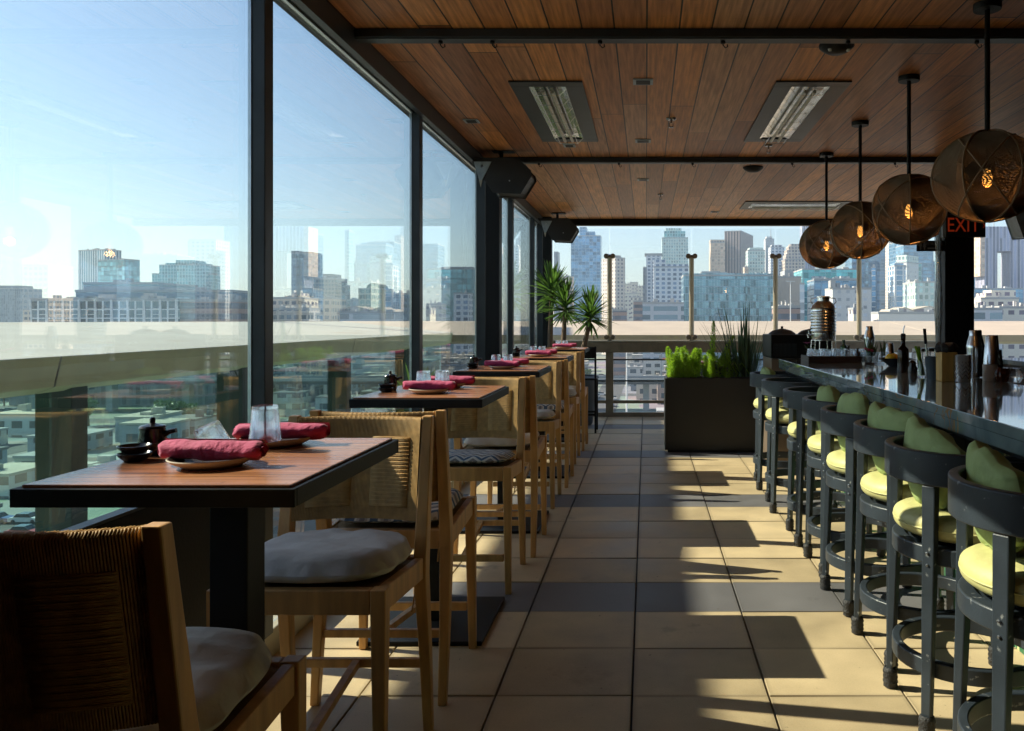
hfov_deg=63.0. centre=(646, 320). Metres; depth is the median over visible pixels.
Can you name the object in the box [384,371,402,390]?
soy pot
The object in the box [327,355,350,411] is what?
cornice support
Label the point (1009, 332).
end cornice
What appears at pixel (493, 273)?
column
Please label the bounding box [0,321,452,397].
cornice
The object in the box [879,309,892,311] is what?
warehouse
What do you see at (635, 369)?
building
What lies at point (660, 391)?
building
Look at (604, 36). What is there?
ceiling beam
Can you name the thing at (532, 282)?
window post
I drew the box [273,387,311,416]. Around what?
building
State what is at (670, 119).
sprinkler
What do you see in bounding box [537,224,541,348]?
window post
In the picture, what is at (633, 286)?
house
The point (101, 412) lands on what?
ground
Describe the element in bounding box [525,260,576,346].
yucca
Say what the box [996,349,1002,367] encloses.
shaker tin
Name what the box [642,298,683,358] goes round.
office block
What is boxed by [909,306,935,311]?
warehouse
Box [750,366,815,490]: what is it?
bar stool
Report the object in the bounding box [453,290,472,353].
tower
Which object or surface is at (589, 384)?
plant pot
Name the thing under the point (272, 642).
curb
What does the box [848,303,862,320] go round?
shed
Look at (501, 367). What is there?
plate
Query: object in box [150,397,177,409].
street tree
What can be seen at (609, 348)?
end railing
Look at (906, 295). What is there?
office block
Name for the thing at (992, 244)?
tower
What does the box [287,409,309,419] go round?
building
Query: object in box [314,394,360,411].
building
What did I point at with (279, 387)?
building
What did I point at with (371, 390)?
building
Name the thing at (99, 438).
building
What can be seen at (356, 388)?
building
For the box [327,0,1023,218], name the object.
ceiling
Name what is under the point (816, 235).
pendant lamp
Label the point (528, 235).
window pane
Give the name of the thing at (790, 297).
street lamp
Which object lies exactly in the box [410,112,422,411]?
window post
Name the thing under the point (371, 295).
office block
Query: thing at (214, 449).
napkin
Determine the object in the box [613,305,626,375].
house
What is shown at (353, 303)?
house
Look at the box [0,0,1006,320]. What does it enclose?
sky
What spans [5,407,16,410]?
building
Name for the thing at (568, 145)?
slot vent
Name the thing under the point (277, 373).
building
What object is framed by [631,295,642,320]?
house
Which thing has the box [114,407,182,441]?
building
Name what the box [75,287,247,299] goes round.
office block
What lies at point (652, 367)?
building
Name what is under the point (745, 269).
tower
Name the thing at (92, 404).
street tree
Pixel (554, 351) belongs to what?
napkin
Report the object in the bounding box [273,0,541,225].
window header
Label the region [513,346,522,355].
soy pot
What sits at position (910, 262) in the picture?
tower
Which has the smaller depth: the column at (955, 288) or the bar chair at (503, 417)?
the bar chair at (503, 417)
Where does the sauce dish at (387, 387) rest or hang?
on the bar table at (474, 396)
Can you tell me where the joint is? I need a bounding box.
[630,417,642,730]
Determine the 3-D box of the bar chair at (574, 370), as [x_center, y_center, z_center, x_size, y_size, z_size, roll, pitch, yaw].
[-0.930,0.863,8.269,0.500,1.075,0.592,0,0,0]
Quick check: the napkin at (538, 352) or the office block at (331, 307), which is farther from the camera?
the office block at (331, 307)
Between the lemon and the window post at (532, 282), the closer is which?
the lemon
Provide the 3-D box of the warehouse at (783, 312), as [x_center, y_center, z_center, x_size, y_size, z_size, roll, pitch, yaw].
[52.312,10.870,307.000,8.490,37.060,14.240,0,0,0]
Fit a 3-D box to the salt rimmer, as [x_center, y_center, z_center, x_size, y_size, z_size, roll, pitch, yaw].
[1.896,0.285,4.516,0.080,0.090,0.080,0,0,0]
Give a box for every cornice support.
[35,386,87,531]
[217,367,247,437]
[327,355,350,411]
[395,348,409,411]
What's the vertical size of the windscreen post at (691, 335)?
1.269 m
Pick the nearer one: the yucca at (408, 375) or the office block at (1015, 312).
the yucca at (408, 375)
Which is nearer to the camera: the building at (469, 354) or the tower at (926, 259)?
the building at (469, 354)
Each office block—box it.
[9,293,214,405]
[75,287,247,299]
[83,278,197,289]
[180,294,247,402]
[273,293,345,360]
[273,304,319,375]
[358,283,393,310]
[385,290,409,320]
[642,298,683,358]
[681,271,745,358]
[745,272,772,370]
[778,270,801,304]
[794,267,856,320]
[800,279,804,320]
[807,276,856,320]
[903,278,935,307]
[905,284,907,307]
[974,285,1022,302]
[974,290,1018,306]
[994,301,1023,357]
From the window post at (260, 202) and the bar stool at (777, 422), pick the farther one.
the bar stool at (777, 422)
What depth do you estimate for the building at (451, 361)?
387.24 m
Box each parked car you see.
[0,512,13,523]
[3,524,34,532]
[7,512,34,523]
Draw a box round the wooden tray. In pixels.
[801,355,861,362]
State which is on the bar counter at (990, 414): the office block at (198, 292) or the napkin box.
the napkin box
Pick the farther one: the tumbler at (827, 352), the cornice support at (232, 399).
the cornice support at (232, 399)
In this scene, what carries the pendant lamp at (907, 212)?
hanging from the ceiling
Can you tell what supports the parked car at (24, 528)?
on the road
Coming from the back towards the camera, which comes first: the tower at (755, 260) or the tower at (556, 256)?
the tower at (556, 256)
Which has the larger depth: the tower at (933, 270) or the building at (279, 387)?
the tower at (933, 270)
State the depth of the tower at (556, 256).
1000.00 m
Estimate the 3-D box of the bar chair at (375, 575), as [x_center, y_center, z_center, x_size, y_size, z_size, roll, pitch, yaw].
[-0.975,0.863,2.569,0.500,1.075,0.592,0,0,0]
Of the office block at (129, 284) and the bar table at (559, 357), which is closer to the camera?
the bar table at (559, 357)
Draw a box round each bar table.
[10,438,397,642]
[349,385,508,645]
[453,365,550,533]
[513,355,573,477]
[545,347,589,441]
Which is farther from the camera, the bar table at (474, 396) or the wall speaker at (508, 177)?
the wall speaker at (508, 177)
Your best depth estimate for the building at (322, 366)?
399.91 m
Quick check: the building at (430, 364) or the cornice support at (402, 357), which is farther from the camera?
the building at (430, 364)
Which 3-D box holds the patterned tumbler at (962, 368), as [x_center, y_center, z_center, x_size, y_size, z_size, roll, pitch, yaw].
[1.700,0.257,4.403,0.095,0.147,0.095,0,0,0]
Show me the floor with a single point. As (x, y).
(743, 622)
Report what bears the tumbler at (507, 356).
on the bar table at (537, 371)
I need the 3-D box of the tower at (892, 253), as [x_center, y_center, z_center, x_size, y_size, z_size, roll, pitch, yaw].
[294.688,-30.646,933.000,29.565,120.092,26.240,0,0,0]
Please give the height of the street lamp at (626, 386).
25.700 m
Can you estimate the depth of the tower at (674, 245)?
980.00 m
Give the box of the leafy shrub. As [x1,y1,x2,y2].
[711,359,742,376]
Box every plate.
[166,457,248,469]
[240,437,309,447]
[409,389,447,393]
[489,366,514,368]
[528,354,547,356]
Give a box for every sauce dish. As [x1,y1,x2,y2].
[116,443,153,461]
[378,383,394,391]
[467,363,477,367]
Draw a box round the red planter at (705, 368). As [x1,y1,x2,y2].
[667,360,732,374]
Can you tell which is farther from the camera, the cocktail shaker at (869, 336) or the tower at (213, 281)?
the tower at (213, 281)
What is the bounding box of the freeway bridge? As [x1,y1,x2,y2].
[29,376,981,410]
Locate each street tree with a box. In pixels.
[88,397,99,425]
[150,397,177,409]
[171,401,199,414]
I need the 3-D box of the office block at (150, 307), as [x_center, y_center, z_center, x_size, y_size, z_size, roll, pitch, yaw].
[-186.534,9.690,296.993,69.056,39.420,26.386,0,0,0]
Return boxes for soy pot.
[138,417,177,456]
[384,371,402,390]
[469,354,481,367]
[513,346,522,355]
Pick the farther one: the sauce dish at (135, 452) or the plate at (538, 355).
the plate at (538, 355)
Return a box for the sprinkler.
[666,117,676,127]
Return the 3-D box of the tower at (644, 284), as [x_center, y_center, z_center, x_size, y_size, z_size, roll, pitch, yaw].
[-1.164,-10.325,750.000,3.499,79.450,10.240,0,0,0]
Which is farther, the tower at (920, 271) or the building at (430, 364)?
the tower at (920, 271)
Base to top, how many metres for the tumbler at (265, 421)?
0.090 m
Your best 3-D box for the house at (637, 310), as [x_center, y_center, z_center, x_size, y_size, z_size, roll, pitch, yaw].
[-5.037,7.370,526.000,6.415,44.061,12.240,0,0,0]
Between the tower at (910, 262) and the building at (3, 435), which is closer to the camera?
the building at (3, 435)
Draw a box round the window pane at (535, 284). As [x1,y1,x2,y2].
[535,223,536,345]
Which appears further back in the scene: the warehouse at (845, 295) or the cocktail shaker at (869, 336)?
the warehouse at (845, 295)
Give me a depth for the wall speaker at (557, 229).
11.29 m
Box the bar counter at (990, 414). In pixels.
[779,359,1023,654]
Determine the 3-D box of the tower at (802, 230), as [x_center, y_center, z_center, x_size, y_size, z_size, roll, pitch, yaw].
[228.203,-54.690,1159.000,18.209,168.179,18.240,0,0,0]
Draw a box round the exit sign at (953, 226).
[941,214,985,237]
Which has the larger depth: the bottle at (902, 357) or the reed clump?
the reed clump
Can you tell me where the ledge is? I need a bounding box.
[273,438,465,537]
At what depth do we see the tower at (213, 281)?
912.46 m
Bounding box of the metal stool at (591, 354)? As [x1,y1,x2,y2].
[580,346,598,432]
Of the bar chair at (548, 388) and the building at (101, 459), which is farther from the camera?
the building at (101, 459)
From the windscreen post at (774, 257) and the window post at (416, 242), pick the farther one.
the windscreen post at (774, 257)
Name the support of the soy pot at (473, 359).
on the bar table at (537, 371)
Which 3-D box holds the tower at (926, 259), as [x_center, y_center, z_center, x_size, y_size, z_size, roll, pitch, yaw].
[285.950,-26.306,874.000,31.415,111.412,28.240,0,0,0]
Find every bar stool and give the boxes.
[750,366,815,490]
[761,377,837,512]
[783,386,871,546]
[802,385,902,576]
[820,392,944,616]
[851,401,991,669]
[883,416,1023,730]
[948,440,1023,730]
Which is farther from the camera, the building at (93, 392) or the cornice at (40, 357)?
the building at (93, 392)
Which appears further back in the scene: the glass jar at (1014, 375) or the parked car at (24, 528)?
the parked car at (24, 528)
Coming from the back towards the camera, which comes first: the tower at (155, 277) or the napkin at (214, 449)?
the tower at (155, 277)
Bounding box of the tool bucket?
[923,329,935,379]
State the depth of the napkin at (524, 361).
5.86 m
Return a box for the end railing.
[553,340,935,416]
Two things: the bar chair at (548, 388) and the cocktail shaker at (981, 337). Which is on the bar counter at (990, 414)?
the cocktail shaker at (981, 337)
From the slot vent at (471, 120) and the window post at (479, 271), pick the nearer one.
the slot vent at (471, 120)
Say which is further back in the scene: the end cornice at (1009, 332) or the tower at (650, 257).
the tower at (650, 257)
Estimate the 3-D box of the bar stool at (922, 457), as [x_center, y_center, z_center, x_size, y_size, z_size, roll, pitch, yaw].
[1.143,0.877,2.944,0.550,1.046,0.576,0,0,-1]
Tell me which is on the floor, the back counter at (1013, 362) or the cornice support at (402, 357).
the back counter at (1013, 362)
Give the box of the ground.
[0,344,663,519]
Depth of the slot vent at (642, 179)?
8.69 m
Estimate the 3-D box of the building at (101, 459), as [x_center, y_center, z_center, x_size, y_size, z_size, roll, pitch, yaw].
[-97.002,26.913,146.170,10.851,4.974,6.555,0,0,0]
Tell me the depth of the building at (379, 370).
305.17 m
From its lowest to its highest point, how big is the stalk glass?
0.181 m
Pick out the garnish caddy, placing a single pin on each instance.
(870, 355)
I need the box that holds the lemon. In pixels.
[885,354,895,358]
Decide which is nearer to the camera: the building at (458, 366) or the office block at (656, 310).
the building at (458, 366)
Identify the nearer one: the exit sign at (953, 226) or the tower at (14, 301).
the exit sign at (953, 226)
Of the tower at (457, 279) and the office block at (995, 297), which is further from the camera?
the tower at (457, 279)
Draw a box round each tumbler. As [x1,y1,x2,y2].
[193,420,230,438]
[249,404,281,441]
[416,370,430,380]
[435,370,449,380]
[491,354,500,359]
[503,354,512,359]
[811,349,819,355]
[823,349,831,355]
[836,349,844,355]
[848,349,856,355]
[953,354,971,382]
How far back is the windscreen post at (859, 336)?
11.97 m
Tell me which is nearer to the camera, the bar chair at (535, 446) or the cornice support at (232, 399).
the bar chair at (535, 446)
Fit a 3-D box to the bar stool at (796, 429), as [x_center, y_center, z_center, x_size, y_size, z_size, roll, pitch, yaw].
[1.158,0.921,5.272,0.550,0.957,0.576,0,0,2]
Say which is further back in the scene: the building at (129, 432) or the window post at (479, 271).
the building at (129, 432)
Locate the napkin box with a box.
[934,342,958,381]
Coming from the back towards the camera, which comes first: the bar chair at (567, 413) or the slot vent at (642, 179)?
the slot vent at (642, 179)
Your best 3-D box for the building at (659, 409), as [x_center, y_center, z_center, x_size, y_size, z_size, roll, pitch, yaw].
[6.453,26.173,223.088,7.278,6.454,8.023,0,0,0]
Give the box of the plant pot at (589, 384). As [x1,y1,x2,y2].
[576,374,597,425]
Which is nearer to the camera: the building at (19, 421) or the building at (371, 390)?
the building at (19, 421)
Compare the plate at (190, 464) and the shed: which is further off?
the shed
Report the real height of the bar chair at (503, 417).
1.075 m
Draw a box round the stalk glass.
[914,346,925,376]
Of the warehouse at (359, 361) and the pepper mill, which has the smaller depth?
the pepper mill
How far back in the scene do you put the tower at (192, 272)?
900.00 m
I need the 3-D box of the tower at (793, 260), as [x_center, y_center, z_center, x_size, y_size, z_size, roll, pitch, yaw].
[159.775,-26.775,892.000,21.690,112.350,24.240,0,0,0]
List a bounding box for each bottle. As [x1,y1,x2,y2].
[840,340,846,348]
[897,325,908,372]
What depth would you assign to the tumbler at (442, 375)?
3.88 m
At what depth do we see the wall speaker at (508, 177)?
7.14 m
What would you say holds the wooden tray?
on the bar counter at (990, 414)
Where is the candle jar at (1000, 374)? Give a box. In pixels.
[994,367,1008,381]
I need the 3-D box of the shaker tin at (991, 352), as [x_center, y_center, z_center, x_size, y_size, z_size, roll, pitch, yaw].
[1.908,0.159,4.521,0.092,0.160,0.092,0,0,0]
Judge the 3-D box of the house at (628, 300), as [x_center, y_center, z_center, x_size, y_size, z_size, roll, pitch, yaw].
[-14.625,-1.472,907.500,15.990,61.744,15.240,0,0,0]
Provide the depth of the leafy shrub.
8.75 m
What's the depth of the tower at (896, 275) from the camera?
515.00 m
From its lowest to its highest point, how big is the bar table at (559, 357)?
1.072 m
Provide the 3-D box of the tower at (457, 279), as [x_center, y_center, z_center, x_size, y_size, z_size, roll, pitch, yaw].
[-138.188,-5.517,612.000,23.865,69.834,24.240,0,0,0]
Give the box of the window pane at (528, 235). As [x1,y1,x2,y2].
[514,204,529,349]
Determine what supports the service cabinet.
on the floor
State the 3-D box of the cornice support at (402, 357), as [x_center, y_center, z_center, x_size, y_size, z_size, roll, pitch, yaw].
[-3.510,1.175,11.870,0.220,1.650,0.140,0,0,0]
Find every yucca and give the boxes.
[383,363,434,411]
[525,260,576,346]
[537,277,583,342]
[565,284,616,346]
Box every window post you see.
[248,0,272,638]
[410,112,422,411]
[475,170,484,364]
[507,198,513,353]
[530,217,534,345]
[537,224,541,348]
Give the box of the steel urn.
[807,296,836,348]
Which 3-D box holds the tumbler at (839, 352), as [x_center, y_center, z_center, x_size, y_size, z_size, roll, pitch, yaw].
[1.546,0.273,6.530,0.077,0.090,0.077,0,0,0]
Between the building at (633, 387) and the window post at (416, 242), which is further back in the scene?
the building at (633, 387)
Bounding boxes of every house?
[23,306,30,321]
[350,298,357,310]
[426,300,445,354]
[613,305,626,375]
[625,284,630,308]
[626,291,639,320]
[630,282,637,292]
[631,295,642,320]
[633,298,642,353]
[636,284,642,296]
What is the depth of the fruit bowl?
5.88 m
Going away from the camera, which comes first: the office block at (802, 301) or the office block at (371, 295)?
the office block at (802, 301)
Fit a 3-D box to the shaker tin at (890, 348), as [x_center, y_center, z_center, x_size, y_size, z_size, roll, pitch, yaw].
[2.045,0.258,6.873,0.083,0.144,0.083,0,0,0]
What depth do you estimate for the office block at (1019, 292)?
520.00 m
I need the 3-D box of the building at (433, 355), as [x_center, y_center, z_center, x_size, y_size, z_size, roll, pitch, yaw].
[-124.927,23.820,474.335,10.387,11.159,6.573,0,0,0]
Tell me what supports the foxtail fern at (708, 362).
in the black planter at (702, 413)
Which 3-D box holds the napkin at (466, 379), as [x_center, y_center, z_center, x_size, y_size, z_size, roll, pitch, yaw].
[-0.961,0.291,4.011,0.244,0.047,0.057,0,3,-3]
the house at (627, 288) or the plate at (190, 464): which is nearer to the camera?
the plate at (190, 464)
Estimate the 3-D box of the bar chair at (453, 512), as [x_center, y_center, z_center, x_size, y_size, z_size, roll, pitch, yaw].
[-0.975,0.863,3.221,0.500,1.075,0.592,0,0,0]
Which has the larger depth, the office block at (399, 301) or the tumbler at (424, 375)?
the office block at (399, 301)
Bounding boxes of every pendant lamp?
[799,152,850,268]
[830,120,888,258]
[872,74,947,244]
[931,0,1023,222]
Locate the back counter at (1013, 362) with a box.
[1003,358,1023,384]
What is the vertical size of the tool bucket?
0.286 m
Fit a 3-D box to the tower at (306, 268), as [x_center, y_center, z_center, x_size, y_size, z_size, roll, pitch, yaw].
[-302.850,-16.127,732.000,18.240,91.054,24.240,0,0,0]
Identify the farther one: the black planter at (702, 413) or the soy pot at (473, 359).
the black planter at (702, 413)
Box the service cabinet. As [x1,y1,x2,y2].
[763,326,831,469]
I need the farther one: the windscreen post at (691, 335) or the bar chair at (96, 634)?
the windscreen post at (691, 335)
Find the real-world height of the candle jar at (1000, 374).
0.075 m
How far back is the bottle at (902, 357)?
5.21 m
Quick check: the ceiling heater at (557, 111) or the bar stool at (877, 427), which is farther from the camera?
the ceiling heater at (557, 111)
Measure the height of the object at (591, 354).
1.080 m
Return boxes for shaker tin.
[886,343,893,353]
[983,335,1000,363]
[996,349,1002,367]
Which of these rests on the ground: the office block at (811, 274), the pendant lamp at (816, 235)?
the office block at (811, 274)
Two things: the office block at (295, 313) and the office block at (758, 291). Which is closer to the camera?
the office block at (295, 313)
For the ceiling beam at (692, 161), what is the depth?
7.52 m
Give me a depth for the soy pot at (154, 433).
1.97 m
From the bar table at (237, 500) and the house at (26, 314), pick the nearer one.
the bar table at (237, 500)
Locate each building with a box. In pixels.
[0,404,34,436]
[0,427,8,444]
[0,446,8,463]
[0,462,34,498]
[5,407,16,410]
[12,451,34,461]
[26,429,113,452]
[88,387,97,405]
[88,455,115,466]
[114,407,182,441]
[119,414,190,451]
[170,409,216,438]
[273,364,296,375]
[273,372,282,388]
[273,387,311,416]
[275,372,312,401]
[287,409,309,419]
[312,384,322,399]
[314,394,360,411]
[319,361,326,375]
[323,375,363,394]
[360,387,380,395]
[362,361,394,372]
[362,367,394,389]
[367,371,393,389]
[423,352,439,364]
[423,359,436,374]
[432,367,456,374]
[434,361,467,370]
[437,358,463,364]
[441,355,469,363]
[443,352,457,356]
[456,352,474,360]
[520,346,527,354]
[627,362,642,385]
[631,375,652,390]
[632,353,642,372]
[636,373,658,399]
[643,355,666,375]
[656,408,663,411]
[657,372,666,404]
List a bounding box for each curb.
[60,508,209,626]
[265,481,466,656]
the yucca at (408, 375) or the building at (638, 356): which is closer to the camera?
the yucca at (408, 375)
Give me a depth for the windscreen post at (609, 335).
11.97 m
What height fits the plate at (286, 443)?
0.022 m
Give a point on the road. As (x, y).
(21, 447)
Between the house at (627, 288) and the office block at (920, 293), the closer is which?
the office block at (920, 293)
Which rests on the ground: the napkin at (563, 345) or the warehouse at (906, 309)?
the warehouse at (906, 309)
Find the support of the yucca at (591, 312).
in the plant pot at (589, 384)
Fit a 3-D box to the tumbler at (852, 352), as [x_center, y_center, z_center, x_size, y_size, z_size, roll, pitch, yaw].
[1.644,0.273,6.530,0.077,0.090,0.077,0,0,0]
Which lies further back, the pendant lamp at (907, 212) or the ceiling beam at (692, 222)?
the ceiling beam at (692, 222)
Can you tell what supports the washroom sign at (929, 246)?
attached to the column at (955, 288)
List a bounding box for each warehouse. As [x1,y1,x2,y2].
[340,307,403,375]
[771,300,800,320]
[825,280,871,320]
[871,308,935,360]
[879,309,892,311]
[891,307,913,311]
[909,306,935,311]
[974,302,1002,349]
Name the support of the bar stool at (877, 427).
on the floor
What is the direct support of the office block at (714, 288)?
on the ground
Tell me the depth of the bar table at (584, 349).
9.59 m
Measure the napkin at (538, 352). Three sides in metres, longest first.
0.244 x 0.056 x 0.046 m
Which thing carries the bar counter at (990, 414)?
on the floor
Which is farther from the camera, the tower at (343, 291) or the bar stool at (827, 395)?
the tower at (343, 291)
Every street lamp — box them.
[626,353,627,411]
[786,281,794,320]
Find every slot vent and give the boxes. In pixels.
[462,119,479,122]
[563,144,575,146]
[633,78,652,84]
[635,139,650,142]
[637,178,648,180]
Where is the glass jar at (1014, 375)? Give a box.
[1007,368,1023,382]
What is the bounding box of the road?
[0,345,642,532]
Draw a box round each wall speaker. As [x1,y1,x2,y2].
[472,150,536,198]
[538,212,578,242]
[1005,211,1023,239]
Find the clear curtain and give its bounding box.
[934,170,942,342]
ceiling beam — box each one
[354,28,1023,47]
[517,157,1020,166]
[569,219,935,225]
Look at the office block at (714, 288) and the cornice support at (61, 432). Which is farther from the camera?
the office block at (714, 288)
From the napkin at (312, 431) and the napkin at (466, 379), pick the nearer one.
the napkin at (312, 431)
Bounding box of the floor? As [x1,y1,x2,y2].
[266,416,1023,730]
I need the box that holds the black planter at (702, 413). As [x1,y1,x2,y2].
[664,375,755,451]
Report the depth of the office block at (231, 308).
292.00 m
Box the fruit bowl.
[879,357,911,366]
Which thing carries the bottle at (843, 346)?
on the bar counter at (990, 414)
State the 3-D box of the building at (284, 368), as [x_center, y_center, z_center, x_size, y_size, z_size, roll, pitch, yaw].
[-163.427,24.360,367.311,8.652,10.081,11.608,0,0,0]
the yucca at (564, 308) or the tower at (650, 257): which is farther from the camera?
the tower at (650, 257)
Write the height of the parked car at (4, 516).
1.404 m
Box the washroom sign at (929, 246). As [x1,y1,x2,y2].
[916,241,942,250]
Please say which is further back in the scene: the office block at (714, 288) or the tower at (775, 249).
the tower at (775, 249)
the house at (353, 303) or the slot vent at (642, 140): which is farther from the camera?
the house at (353, 303)
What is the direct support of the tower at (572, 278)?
on the ground
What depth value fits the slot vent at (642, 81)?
5.12 m
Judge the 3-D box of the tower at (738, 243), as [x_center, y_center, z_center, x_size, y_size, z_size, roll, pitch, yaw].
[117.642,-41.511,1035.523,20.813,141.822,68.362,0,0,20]
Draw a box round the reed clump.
[700,301,767,376]
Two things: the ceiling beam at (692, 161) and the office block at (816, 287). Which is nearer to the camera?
the ceiling beam at (692, 161)
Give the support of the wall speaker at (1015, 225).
attached to the wall service
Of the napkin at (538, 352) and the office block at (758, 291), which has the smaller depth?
the napkin at (538, 352)
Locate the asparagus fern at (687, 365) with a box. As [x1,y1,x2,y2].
[665,345,702,377]
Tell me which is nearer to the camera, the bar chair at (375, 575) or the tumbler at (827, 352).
the bar chair at (375, 575)
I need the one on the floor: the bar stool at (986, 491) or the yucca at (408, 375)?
the bar stool at (986, 491)
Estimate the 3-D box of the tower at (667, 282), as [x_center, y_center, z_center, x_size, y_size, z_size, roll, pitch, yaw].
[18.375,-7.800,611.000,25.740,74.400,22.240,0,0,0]
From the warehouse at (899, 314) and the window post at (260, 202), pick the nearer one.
the window post at (260, 202)
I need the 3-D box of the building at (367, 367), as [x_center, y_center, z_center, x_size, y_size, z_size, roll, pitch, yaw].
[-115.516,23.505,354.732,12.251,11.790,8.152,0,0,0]
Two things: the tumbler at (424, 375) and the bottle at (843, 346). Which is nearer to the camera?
the tumbler at (424, 375)
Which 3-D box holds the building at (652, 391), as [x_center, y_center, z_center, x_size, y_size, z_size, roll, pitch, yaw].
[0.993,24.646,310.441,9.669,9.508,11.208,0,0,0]
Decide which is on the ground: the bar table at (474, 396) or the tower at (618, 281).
the tower at (618, 281)
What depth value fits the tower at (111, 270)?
706.10 m
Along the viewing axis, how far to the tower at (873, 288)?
520.31 m
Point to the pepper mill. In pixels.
(912, 367)
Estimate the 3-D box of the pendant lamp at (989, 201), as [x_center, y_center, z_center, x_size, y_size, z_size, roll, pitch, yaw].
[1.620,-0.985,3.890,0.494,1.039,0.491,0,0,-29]
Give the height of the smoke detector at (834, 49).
0.050 m
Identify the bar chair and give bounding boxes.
[0,522,306,730]
[206,415,433,730]
[309,410,476,705]
[448,377,525,594]
[453,376,546,557]
[488,361,561,508]
[512,359,573,487]
[546,351,587,450]
[546,352,579,463]
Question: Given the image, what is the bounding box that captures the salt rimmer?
[982,364,997,380]
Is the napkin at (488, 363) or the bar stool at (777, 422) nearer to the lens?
the napkin at (488, 363)
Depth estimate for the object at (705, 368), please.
10.20 m
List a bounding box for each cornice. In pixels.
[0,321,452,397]
[343,321,1023,343]
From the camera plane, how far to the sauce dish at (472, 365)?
5.59 m
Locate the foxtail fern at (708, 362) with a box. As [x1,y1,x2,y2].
[701,321,734,377]
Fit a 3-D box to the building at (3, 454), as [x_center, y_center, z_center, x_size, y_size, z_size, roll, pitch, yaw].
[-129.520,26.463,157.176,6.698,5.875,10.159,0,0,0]
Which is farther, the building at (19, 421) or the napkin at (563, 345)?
the building at (19, 421)
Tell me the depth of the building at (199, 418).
200.55 m
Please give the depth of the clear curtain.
7.58 m
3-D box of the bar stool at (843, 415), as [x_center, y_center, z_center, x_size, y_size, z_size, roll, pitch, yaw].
[1.152,0.874,4.092,0.550,1.052,0.576,0,0,-4]
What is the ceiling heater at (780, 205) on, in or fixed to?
attached to the ceiling
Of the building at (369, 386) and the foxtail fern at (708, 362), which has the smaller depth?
the foxtail fern at (708, 362)
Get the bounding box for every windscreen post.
[604,253,614,339]
[686,253,697,339]
[770,253,781,329]
[853,259,863,339]
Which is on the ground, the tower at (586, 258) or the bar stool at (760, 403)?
the tower at (586, 258)
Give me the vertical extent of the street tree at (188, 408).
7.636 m
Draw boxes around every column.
[485,182,501,359]
[542,217,552,346]
[936,163,973,354]
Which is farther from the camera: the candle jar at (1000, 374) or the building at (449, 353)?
the building at (449, 353)
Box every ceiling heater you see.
[508,81,597,143]
[739,201,852,210]
[744,81,851,143]
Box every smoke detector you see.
[743,165,762,172]
[819,44,854,55]
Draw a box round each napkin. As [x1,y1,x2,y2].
[157,438,268,460]
[232,422,330,439]
[402,380,456,389]
[431,375,474,384]
[484,360,519,366]
[501,358,528,364]
[525,350,551,354]
[537,349,557,353]
[552,344,572,347]
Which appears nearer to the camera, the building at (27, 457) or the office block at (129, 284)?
the building at (27, 457)
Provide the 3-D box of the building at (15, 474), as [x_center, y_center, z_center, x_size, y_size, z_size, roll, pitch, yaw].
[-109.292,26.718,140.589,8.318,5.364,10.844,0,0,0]
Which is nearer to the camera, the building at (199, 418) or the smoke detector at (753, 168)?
the smoke detector at (753, 168)
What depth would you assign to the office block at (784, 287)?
470.00 m
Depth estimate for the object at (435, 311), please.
500.00 m
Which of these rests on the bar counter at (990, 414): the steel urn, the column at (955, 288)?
the steel urn
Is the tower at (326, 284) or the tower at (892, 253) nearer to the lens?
the tower at (326, 284)
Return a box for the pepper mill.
[907,360,916,372]
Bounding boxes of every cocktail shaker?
[864,326,874,345]
[966,330,982,377]
[979,330,984,376]
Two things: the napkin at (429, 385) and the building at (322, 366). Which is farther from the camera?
the building at (322, 366)
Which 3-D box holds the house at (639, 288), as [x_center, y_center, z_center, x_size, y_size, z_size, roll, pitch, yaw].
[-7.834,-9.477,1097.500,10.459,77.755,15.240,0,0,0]
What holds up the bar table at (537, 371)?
on the floor
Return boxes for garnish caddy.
[861,340,887,363]
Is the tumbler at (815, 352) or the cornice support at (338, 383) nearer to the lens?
the tumbler at (815, 352)
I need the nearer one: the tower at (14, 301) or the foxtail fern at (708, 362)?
the foxtail fern at (708, 362)
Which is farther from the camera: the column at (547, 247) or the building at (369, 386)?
the building at (369, 386)
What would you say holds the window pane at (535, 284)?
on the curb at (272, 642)
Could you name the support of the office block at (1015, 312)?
on the ground
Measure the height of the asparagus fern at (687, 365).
0.352 m
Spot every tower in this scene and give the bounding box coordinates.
[0,285,41,321]
[78,248,121,289]
[98,257,139,281]
[152,273,158,281]
[159,260,219,289]
[208,273,220,289]
[291,251,322,295]
[313,274,346,296]
[338,283,349,310]
[441,267,474,354]
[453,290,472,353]
[554,252,562,320]
[561,274,573,320]
[571,227,601,320]
[601,254,624,353]
[643,267,646,301]
[645,253,661,301]
[653,259,688,301]
[661,228,687,263]
[709,240,724,271]
[724,230,752,272]
[743,265,748,272]
[745,248,764,272]
[764,235,773,272]
[768,245,783,275]
[781,244,804,275]
[800,226,814,268]
[845,246,884,311]
[872,264,875,311]
[885,242,891,308]
[888,243,896,265]
[888,262,905,308]
[895,244,932,280]
[896,255,918,281]
[919,263,921,280]
[933,260,934,280]
[974,222,1023,302]

